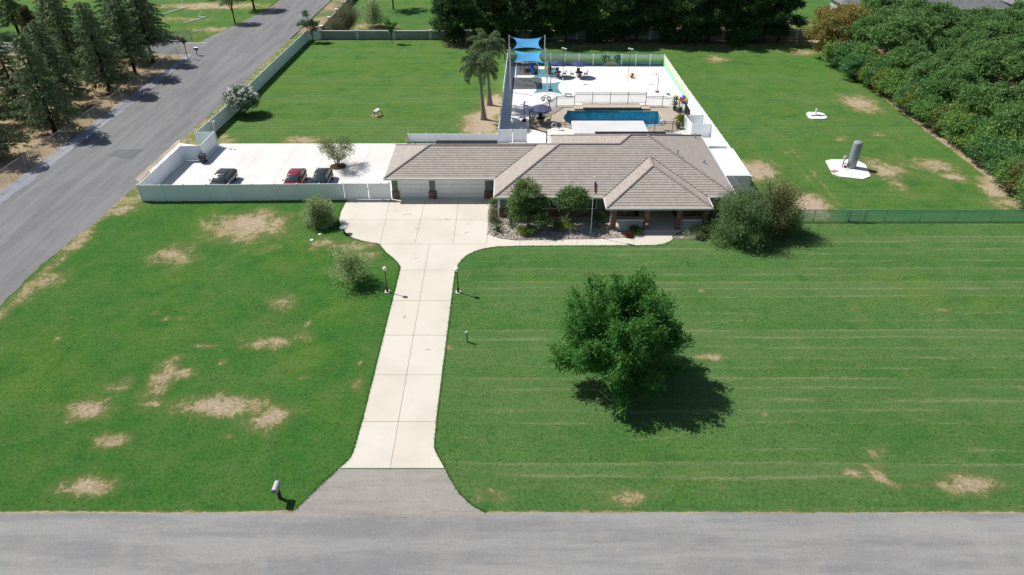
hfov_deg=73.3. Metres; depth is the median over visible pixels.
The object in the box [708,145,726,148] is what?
enclosure fence
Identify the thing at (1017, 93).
orchard tree
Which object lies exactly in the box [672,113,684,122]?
plant pot
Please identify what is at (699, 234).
garden shrub
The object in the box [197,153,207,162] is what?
trash bin
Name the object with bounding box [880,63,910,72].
hedge shrub
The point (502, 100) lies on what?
vinyl fence
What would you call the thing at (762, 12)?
evergreen tree
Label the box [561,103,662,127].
swimming pool
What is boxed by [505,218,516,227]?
strap plant
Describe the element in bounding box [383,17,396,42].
young tree
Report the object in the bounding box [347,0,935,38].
lawn
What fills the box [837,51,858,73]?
hedge shrub
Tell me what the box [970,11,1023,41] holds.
orchard tree
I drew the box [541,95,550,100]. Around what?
bicycle
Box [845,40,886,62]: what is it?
hedge shrub
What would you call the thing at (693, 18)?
evergreen tree
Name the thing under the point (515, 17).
evergreen tree
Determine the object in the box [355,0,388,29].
brush tree
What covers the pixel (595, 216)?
garden shrub
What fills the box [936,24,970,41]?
orchard tree
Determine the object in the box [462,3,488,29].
evergreen tree
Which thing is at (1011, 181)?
hedge shrub
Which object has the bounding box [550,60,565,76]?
patio umbrella
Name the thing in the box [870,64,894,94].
hedge shrub
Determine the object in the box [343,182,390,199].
driveway gate
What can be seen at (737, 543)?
front road
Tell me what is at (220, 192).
vinyl fence
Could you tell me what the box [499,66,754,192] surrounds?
court
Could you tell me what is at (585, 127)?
patio cover
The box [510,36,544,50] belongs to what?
shade sail
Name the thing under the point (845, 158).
well pump
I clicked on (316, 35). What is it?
vinyl fence
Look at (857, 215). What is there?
gate
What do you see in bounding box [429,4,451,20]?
evergreen tree
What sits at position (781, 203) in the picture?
bush
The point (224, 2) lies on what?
roadside tree
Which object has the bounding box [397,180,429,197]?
garage door
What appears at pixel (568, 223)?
garden shrub
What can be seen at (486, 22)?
evergreen tree
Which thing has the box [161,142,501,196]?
parking pad
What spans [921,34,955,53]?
orchard tree
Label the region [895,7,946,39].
orchard tree
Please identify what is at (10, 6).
conifer
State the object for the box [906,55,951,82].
orchard tree
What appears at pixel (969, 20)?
orchard tree
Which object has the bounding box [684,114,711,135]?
enclosure fence
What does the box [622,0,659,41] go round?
evergreen tree
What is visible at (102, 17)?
conifer
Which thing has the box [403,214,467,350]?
concrete stain
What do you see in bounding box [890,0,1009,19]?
neighbour house
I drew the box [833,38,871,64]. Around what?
hedge shrub
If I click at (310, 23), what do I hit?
young tree
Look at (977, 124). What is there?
hedge shrub
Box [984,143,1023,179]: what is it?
hedge shrub
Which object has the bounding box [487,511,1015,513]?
road shoulder
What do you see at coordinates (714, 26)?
evergreen tree
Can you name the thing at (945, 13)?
orchard tree
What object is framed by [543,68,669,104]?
court joint
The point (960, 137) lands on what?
hedge shrub
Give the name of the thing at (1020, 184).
hedge shrub
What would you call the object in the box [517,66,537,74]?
play mat
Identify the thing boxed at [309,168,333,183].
parked car
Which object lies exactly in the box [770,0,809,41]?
evergreen tree
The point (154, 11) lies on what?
conifer
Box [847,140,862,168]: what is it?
water tank
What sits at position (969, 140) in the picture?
hedge shrub
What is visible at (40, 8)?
conifer
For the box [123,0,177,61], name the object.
conifer
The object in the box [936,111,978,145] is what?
hedge shrub
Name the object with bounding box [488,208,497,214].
garden shrub
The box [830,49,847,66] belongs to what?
hedge shrub
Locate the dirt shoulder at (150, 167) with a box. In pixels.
[136,140,180,181]
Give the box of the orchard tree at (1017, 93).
[1008,79,1023,104]
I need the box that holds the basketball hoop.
[655,68,658,92]
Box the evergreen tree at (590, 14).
[569,0,609,44]
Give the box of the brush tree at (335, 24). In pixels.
[323,16,346,29]
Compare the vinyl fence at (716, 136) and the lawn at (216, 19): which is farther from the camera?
the lawn at (216, 19)
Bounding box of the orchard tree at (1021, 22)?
[1015,20,1023,36]
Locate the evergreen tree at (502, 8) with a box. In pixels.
[487,0,509,29]
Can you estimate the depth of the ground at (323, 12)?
140.72 m
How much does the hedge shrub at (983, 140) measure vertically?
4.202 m
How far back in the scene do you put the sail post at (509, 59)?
104.44 m
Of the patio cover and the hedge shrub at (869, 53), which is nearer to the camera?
the patio cover
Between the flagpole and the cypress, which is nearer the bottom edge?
the flagpole
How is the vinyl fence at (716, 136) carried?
on the court
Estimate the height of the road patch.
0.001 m
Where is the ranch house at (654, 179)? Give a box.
[383,131,733,231]
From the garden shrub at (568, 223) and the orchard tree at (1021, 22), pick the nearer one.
the garden shrub at (568, 223)
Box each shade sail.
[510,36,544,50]
[511,49,543,62]
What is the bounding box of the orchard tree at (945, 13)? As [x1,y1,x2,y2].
[914,0,965,37]
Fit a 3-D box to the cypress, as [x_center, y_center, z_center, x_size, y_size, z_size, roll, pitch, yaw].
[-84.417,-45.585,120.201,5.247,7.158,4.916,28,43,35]
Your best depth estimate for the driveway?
56.76 m
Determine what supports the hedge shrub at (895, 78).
on the orchard floor
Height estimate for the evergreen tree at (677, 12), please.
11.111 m
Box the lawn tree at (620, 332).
[546,264,695,418]
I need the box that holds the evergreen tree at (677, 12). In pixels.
[668,3,688,29]
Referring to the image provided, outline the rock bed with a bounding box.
[488,203,717,239]
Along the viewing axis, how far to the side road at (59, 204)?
84.28 m
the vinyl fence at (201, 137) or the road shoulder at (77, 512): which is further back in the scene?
the vinyl fence at (201, 137)
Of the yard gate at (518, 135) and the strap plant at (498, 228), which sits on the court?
the yard gate at (518, 135)
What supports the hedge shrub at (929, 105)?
on the orchard floor
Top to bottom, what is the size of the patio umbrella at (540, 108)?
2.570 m
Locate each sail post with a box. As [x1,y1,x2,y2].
[509,47,510,76]
[509,60,510,91]
[544,48,546,76]
[546,61,547,92]
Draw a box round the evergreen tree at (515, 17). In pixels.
[494,0,538,41]
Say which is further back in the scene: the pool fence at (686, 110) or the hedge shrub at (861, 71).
the hedge shrub at (861, 71)
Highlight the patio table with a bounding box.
[536,116,544,121]
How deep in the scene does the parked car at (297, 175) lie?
73.99 m
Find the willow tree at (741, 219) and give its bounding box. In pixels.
[704,180,780,253]
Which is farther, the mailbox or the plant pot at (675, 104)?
the plant pot at (675, 104)
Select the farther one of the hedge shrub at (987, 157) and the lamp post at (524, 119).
the lamp post at (524, 119)
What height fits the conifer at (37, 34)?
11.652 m
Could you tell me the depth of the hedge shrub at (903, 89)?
92.72 m
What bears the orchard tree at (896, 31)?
on the orchard floor
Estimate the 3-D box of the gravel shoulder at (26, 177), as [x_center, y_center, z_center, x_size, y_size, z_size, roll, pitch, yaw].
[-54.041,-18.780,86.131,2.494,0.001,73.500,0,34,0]
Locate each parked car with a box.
[209,168,237,183]
[282,168,307,183]
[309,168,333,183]
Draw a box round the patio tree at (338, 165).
[315,133,356,169]
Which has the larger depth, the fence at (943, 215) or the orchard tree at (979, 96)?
the orchard tree at (979, 96)
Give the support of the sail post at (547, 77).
on the court
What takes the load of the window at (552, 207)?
in the ranch house at (654, 179)
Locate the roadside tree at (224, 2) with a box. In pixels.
[216,0,242,22]
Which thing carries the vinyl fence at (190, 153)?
on the parking pad at (268, 163)
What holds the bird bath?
on the lawn at (190, 357)
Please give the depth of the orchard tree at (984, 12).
117.69 m
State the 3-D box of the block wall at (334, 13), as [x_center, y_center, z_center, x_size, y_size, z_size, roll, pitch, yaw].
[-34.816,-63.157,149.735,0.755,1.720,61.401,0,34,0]
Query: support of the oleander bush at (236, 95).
on the lawn at (190, 357)
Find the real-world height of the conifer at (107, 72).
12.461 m
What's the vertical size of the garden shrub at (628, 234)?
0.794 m
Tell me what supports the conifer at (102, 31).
on the dry ground at (17, 168)
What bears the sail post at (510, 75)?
on the court
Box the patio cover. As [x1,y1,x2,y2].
[571,121,647,133]
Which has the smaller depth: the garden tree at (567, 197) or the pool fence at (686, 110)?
the garden tree at (567, 197)
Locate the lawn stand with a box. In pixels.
[373,108,382,117]
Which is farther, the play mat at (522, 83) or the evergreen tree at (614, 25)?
the evergreen tree at (614, 25)
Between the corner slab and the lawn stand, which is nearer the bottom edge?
the corner slab
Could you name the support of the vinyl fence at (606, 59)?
on the court
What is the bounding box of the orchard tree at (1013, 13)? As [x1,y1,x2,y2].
[983,6,1023,23]
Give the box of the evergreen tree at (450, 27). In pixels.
[428,0,475,42]
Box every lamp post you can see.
[382,266,389,292]
[455,267,460,293]
[522,100,525,121]
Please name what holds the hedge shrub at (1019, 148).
on the orchard floor
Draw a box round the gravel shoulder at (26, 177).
[0,54,191,203]
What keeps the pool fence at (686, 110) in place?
on the pool deck
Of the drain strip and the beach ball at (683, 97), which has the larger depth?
the drain strip
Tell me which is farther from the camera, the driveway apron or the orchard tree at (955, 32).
the orchard tree at (955, 32)
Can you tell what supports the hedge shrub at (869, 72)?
on the lawn at (190, 357)
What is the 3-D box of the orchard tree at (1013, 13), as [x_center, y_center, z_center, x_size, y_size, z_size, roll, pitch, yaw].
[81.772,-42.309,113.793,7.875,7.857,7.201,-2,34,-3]
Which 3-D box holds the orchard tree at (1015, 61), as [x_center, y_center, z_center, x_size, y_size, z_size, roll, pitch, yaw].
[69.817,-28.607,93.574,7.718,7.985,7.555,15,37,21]
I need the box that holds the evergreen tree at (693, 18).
[667,0,709,42]
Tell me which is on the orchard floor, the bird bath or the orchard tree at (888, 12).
the orchard tree at (888, 12)
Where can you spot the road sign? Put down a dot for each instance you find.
(183, 40)
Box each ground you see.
[0,54,184,189]
[3,0,345,141]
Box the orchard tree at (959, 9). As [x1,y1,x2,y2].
[951,2,968,20]
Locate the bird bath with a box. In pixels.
[340,225,346,233]
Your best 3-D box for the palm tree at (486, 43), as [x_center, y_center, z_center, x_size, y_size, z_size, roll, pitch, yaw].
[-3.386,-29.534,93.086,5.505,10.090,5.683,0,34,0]
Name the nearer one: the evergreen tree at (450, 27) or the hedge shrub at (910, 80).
the hedge shrub at (910, 80)
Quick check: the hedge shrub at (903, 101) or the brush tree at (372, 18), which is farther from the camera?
the brush tree at (372, 18)
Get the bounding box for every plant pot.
[670,94,680,110]
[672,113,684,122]
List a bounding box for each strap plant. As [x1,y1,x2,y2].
[489,221,507,231]
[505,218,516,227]
[556,212,570,221]
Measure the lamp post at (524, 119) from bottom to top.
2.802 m
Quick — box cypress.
[17,5,38,39]
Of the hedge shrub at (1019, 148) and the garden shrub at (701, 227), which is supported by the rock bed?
the garden shrub at (701, 227)
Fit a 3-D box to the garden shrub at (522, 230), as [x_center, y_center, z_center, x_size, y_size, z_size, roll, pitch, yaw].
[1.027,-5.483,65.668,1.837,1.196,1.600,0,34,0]
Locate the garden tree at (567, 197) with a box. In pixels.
[549,182,591,224]
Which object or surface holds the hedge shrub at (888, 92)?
on the lawn at (190, 357)
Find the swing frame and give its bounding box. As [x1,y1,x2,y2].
[516,62,538,84]
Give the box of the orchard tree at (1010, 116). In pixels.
[978,100,1023,139]
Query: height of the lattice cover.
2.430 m
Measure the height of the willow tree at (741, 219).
6.627 m
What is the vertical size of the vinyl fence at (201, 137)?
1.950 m
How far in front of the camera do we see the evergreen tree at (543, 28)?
119.02 m
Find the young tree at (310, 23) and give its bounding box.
[296,9,321,41]
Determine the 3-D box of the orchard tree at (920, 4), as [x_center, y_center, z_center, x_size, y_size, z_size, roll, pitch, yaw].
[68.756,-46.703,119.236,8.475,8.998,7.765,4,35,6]
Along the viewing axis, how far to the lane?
119.58 m
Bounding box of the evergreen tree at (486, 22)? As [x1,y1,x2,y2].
[465,0,507,36]
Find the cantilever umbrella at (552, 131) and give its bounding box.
[546,128,573,142]
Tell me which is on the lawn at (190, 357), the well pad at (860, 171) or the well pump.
the well pad at (860, 171)
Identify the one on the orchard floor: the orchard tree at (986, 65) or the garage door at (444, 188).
the orchard tree at (986, 65)
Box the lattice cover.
[710,149,750,194]
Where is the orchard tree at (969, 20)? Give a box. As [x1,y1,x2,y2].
[953,13,980,32]
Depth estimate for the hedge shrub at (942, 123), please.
83.98 m
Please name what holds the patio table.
on the pool deck
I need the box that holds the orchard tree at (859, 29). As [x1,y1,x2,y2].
[845,11,890,47]
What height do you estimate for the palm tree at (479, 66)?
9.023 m
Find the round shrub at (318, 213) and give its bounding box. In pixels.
[298,193,338,230]
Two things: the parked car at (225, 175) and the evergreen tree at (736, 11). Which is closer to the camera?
the parked car at (225, 175)
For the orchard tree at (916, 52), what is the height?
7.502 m
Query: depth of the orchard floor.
105.76 m
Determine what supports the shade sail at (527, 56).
attached to the sail post at (509, 59)
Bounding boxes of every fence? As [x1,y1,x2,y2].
[1,48,179,180]
[136,183,344,201]
[138,145,184,184]
[180,145,201,160]
[194,131,212,144]
[196,30,308,131]
[308,31,319,39]
[407,133,497,142]
[498,53,507,136]
[508,54,665,65]
[529,92,690,132]
[663,54,689,102]
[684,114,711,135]
[688,91,751,188]
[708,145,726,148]
[787,209,1023,220]
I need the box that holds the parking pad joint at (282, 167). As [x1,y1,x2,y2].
[192,146,371,182]
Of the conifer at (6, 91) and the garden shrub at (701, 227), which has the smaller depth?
the garden shrub at (701, 227)
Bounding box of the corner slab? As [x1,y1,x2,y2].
[149,143,193,171]
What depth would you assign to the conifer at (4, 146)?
80.35 m
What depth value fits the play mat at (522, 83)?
103.59 m
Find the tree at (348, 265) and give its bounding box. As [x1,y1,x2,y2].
[320,240,375,290]
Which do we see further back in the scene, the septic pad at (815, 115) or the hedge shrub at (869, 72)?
the hedge shrub at (869, 72)
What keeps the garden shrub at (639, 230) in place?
on the rock bed
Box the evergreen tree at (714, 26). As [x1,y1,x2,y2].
[695,0,739,42]
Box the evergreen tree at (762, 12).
[741,0,782,41]
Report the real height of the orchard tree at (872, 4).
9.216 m
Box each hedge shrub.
[821,39,843,65]
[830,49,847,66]
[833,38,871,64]
[835,53,874,79]
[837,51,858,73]
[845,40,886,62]
[856,58,880,83]
[861,64,881,89]
[865,50,883,63]
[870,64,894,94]
[872,54,892,69]
[876,66,911,99]
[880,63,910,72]
[881,79,911,95]
[888,73,915,83]
[889,83,914,109]
[893,84,932,114]
[899,88,931,121]
[906,73,930,89]
[910,92,952,126]
[924,104,950,131]
[935,107,973,138]
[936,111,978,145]
[944,96,967,110]
[950,101,990,120]
[951,124,980,146]
[953,114,990,145]
[958,129,989,158]
[963,132,1013,166]
[977,138,1017,167]
[979,117,1018,140]
[984,141,1023,169]
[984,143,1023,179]
[988,127,1023,147]
[990,153,1023,189]
[1000,161,1023,196]
[1013,173,1023,204]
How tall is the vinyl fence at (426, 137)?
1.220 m
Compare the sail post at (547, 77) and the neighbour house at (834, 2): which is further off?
the neighbour house at (834, 2)
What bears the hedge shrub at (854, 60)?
on the lawn at (190, 357)
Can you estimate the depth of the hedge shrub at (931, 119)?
86.09 m
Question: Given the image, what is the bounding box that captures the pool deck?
[530,106,684,132]
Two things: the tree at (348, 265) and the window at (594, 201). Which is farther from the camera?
the window at (594, 201)
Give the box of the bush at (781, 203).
[752,172,811,241]
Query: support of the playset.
on the play mat at (521, 72)
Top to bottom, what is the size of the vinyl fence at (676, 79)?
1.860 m
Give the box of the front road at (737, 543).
[0,512,1023,574]
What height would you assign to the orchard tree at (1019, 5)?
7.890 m
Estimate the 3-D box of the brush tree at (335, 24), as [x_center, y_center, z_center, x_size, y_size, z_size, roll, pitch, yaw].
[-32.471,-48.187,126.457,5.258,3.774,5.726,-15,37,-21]
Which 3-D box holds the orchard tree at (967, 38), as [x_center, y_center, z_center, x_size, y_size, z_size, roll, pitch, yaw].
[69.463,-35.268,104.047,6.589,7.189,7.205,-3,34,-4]
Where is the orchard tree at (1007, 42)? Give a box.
[966,30,1023,59]
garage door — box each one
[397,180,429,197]
[435,180,484,197]
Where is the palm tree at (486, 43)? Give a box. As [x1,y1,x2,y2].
[466,27,506,105]
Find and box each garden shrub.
[486,214,501,223]
[488,197,499,206]
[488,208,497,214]
[514,224,530,235]
[523,223,541,236]
[528,206,554,231]
[549,220,564,230]
[559,219,576,230]
[589,209,608,226]
[624,231,634,237]
[628,224,643,234]
[689,222,707,233]
[692,230,705,239]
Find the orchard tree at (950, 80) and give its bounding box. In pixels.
[921,63,992,102]
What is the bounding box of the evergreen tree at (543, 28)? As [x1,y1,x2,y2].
[521,0,566,43]
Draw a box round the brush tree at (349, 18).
[329,2,362,29]
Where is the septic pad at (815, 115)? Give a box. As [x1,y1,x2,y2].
[806,108,827,119]
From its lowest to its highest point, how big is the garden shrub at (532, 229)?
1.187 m
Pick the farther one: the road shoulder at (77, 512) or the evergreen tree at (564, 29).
the evergreen tree at (564, 29)
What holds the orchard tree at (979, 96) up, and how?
on the orchard floor
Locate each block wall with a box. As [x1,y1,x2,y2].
[318,0,353,29]
[319,30,852,38]
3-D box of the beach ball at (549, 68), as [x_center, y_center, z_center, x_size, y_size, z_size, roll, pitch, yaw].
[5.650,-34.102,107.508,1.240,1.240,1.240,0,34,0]
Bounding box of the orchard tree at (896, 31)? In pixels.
[866,13,931,50]
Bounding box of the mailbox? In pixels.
[271,480,281,498]
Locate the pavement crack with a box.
[91,483,636,526]
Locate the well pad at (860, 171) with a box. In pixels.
[825,159,870,179]
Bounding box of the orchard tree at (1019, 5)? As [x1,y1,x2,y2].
[1000,0,1023,15]
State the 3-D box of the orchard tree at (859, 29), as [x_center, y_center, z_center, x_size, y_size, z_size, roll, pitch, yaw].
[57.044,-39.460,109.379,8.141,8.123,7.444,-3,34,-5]
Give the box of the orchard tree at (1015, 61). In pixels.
[1001,49,1023,85]
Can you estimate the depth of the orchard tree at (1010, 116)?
76.66 m
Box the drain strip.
[502,65,657,65]
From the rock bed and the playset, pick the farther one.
the playset
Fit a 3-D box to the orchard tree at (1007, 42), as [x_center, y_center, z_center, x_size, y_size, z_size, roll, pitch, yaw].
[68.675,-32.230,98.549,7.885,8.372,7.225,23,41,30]
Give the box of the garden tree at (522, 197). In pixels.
[503,174,552,226]
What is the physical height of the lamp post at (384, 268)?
2.552 m
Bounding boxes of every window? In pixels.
[541,199,558,208]
[578,199,596,208]
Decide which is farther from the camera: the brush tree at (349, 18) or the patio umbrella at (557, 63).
the brush tree at (349, 18)
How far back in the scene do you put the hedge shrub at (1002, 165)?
72.63 m
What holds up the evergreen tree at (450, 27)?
on the lawn at (190, 357)
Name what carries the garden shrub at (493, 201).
on the rock bed
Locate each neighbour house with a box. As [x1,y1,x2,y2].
[829,0,864,9]
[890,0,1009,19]
[1000,0,1023,5]
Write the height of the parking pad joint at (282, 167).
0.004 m
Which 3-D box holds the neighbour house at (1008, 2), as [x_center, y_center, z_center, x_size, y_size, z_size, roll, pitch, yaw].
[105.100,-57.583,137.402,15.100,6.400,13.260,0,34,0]
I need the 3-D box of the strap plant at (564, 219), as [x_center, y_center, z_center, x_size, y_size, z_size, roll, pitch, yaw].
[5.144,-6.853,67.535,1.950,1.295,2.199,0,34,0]
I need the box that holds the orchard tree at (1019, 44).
[1012,35,1023,51]
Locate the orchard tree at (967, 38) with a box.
[954,30,995,49]
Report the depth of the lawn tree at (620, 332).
45.45 m
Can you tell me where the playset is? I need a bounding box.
[520,61,534,73]
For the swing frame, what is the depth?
101.80 m
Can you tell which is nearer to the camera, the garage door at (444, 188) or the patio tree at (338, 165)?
the garage door at (444, 188)
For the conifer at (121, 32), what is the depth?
103.07 m
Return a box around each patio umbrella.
[531,104,551,112]
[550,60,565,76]
[571,60,586,76]
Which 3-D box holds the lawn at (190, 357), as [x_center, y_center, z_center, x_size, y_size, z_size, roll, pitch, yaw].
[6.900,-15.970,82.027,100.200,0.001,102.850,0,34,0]
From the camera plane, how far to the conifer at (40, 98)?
83.87 m
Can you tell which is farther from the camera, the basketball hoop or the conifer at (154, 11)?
the conifer at (154, 11)
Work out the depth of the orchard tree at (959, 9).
117.42 m
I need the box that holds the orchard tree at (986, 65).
[947,46,1012,85]
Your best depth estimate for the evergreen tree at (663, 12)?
120.25 m
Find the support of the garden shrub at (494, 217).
on the rock bed
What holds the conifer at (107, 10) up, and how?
on the dry ground at (17, 168)
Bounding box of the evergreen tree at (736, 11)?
[720,0,751,46]
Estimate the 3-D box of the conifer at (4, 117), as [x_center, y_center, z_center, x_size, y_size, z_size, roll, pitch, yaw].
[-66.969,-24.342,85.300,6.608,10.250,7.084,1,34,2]
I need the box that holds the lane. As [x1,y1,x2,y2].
[0,43,198,53]
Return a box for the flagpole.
[590,176,597,235]
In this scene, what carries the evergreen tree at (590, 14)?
on the lawn at (190, 357)
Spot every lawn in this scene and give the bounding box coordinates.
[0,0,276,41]
[0,39,1023,512]
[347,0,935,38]
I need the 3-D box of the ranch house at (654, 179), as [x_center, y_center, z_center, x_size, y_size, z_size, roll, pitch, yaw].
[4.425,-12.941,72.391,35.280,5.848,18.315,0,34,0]
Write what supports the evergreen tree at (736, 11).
on the lawn at (190, 357)
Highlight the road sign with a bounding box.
[180,37,187,58]
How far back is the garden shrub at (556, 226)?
66.38 m
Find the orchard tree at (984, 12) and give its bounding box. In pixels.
[964,3,998,20]
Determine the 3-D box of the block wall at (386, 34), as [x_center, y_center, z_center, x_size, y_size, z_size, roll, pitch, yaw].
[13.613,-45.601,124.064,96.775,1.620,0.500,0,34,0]
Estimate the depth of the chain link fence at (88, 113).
88.94 m
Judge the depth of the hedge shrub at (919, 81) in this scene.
92.18 m
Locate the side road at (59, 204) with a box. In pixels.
[0,0,329,305]
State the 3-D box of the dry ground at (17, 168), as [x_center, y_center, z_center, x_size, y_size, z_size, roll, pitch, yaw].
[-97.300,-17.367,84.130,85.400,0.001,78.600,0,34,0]
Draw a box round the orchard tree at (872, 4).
[858,0,907,13]
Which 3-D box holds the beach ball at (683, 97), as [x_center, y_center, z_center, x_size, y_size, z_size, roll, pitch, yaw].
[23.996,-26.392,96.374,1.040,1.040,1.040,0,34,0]
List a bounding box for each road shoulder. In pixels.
[0,510,287,514]
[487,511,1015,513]
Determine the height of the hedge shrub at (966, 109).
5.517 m
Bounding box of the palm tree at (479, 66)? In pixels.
[459,49,498,120]
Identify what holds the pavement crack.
on the front road at (737, 543)
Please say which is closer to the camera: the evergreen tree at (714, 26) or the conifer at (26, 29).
the conifer at (26, 29)
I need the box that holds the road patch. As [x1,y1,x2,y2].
[108,149,143,158]
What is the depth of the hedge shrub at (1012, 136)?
75.73 m
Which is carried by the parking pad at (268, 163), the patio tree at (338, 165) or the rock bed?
the patio tree at (338, 165)
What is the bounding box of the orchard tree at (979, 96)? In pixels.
[954,78,1018,117]
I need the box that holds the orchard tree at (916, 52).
[885,39,936,71]
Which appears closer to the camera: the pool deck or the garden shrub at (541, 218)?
the garden shrub at (541, 218)
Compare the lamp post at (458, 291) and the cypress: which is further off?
the cypress
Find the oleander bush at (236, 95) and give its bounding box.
[220,81,261,114]
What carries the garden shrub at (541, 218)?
on the rock bed
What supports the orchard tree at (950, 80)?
on the orchard floor
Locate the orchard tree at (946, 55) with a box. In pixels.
[933,46,968,64]
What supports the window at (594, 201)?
in the ranch house at (654, 179)
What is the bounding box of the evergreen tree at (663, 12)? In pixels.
[642,0,684,45]
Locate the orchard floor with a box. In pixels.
[875,45,1018,88]
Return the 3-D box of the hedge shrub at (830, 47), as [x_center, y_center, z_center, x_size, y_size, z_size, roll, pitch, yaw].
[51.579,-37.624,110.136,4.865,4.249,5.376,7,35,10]
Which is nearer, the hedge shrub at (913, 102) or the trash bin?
the trash bin
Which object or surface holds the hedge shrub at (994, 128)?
on the orchard floor
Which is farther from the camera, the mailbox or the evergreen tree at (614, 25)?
the evergreen tree at (614, 25)
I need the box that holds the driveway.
[339,197,677,467]
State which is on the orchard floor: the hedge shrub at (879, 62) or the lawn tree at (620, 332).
the hedge shrub at (879, 62)
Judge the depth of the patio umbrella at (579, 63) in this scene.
104.62 m
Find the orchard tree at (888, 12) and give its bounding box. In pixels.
[873,2,911,54]
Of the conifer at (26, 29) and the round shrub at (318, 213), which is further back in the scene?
the conifer at (26, 29)
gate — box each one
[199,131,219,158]
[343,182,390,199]
[498,129,526,142]
[845,209,868,221]
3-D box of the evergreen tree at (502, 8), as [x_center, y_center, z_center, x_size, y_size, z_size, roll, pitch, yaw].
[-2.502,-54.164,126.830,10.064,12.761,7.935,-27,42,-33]
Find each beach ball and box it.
[544,65,551,72]
[681,95,686,102]
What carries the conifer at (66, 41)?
on the dry ground at (17, 168)
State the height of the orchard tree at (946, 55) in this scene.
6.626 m
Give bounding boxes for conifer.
[0,0,32,34]
[0,38,39,120]
[0,106,19,124]
[0,113,32,155]
[4,34,94,138]
[19,25,74,84]
[27,20,95,107]
[31,0,83,65]
[33,0,76,25]
[43,0,93,70]
[70,1,142,92]
[73,2,129,78]
[92,0,131,36]
[102,0,159,60]
[104,0,158,75]
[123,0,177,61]
[127,0,172,36]
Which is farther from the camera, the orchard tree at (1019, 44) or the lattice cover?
the orchard tree at (1019, 44)
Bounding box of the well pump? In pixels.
[842,156,850,169]
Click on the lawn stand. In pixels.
(375, 111)
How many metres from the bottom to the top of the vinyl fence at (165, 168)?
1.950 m
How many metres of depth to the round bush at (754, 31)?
120.68 m
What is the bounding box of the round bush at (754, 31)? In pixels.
[740,24,763,40]
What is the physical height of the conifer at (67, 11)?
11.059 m
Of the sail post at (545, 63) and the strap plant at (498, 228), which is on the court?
the sail post at (545, 63)
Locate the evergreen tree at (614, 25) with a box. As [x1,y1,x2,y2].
[594,0,640,42]
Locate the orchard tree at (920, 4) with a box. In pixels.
[891,0,932,44]
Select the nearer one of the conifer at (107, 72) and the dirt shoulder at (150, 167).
the dirt shoulder at (150, 167)
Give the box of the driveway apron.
[290,468,484,516]
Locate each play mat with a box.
[512,78,541,88]
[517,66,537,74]
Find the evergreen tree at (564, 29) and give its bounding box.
[547,0,586,42]
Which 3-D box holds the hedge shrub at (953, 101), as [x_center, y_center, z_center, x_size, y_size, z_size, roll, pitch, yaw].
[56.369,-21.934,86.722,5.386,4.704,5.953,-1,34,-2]

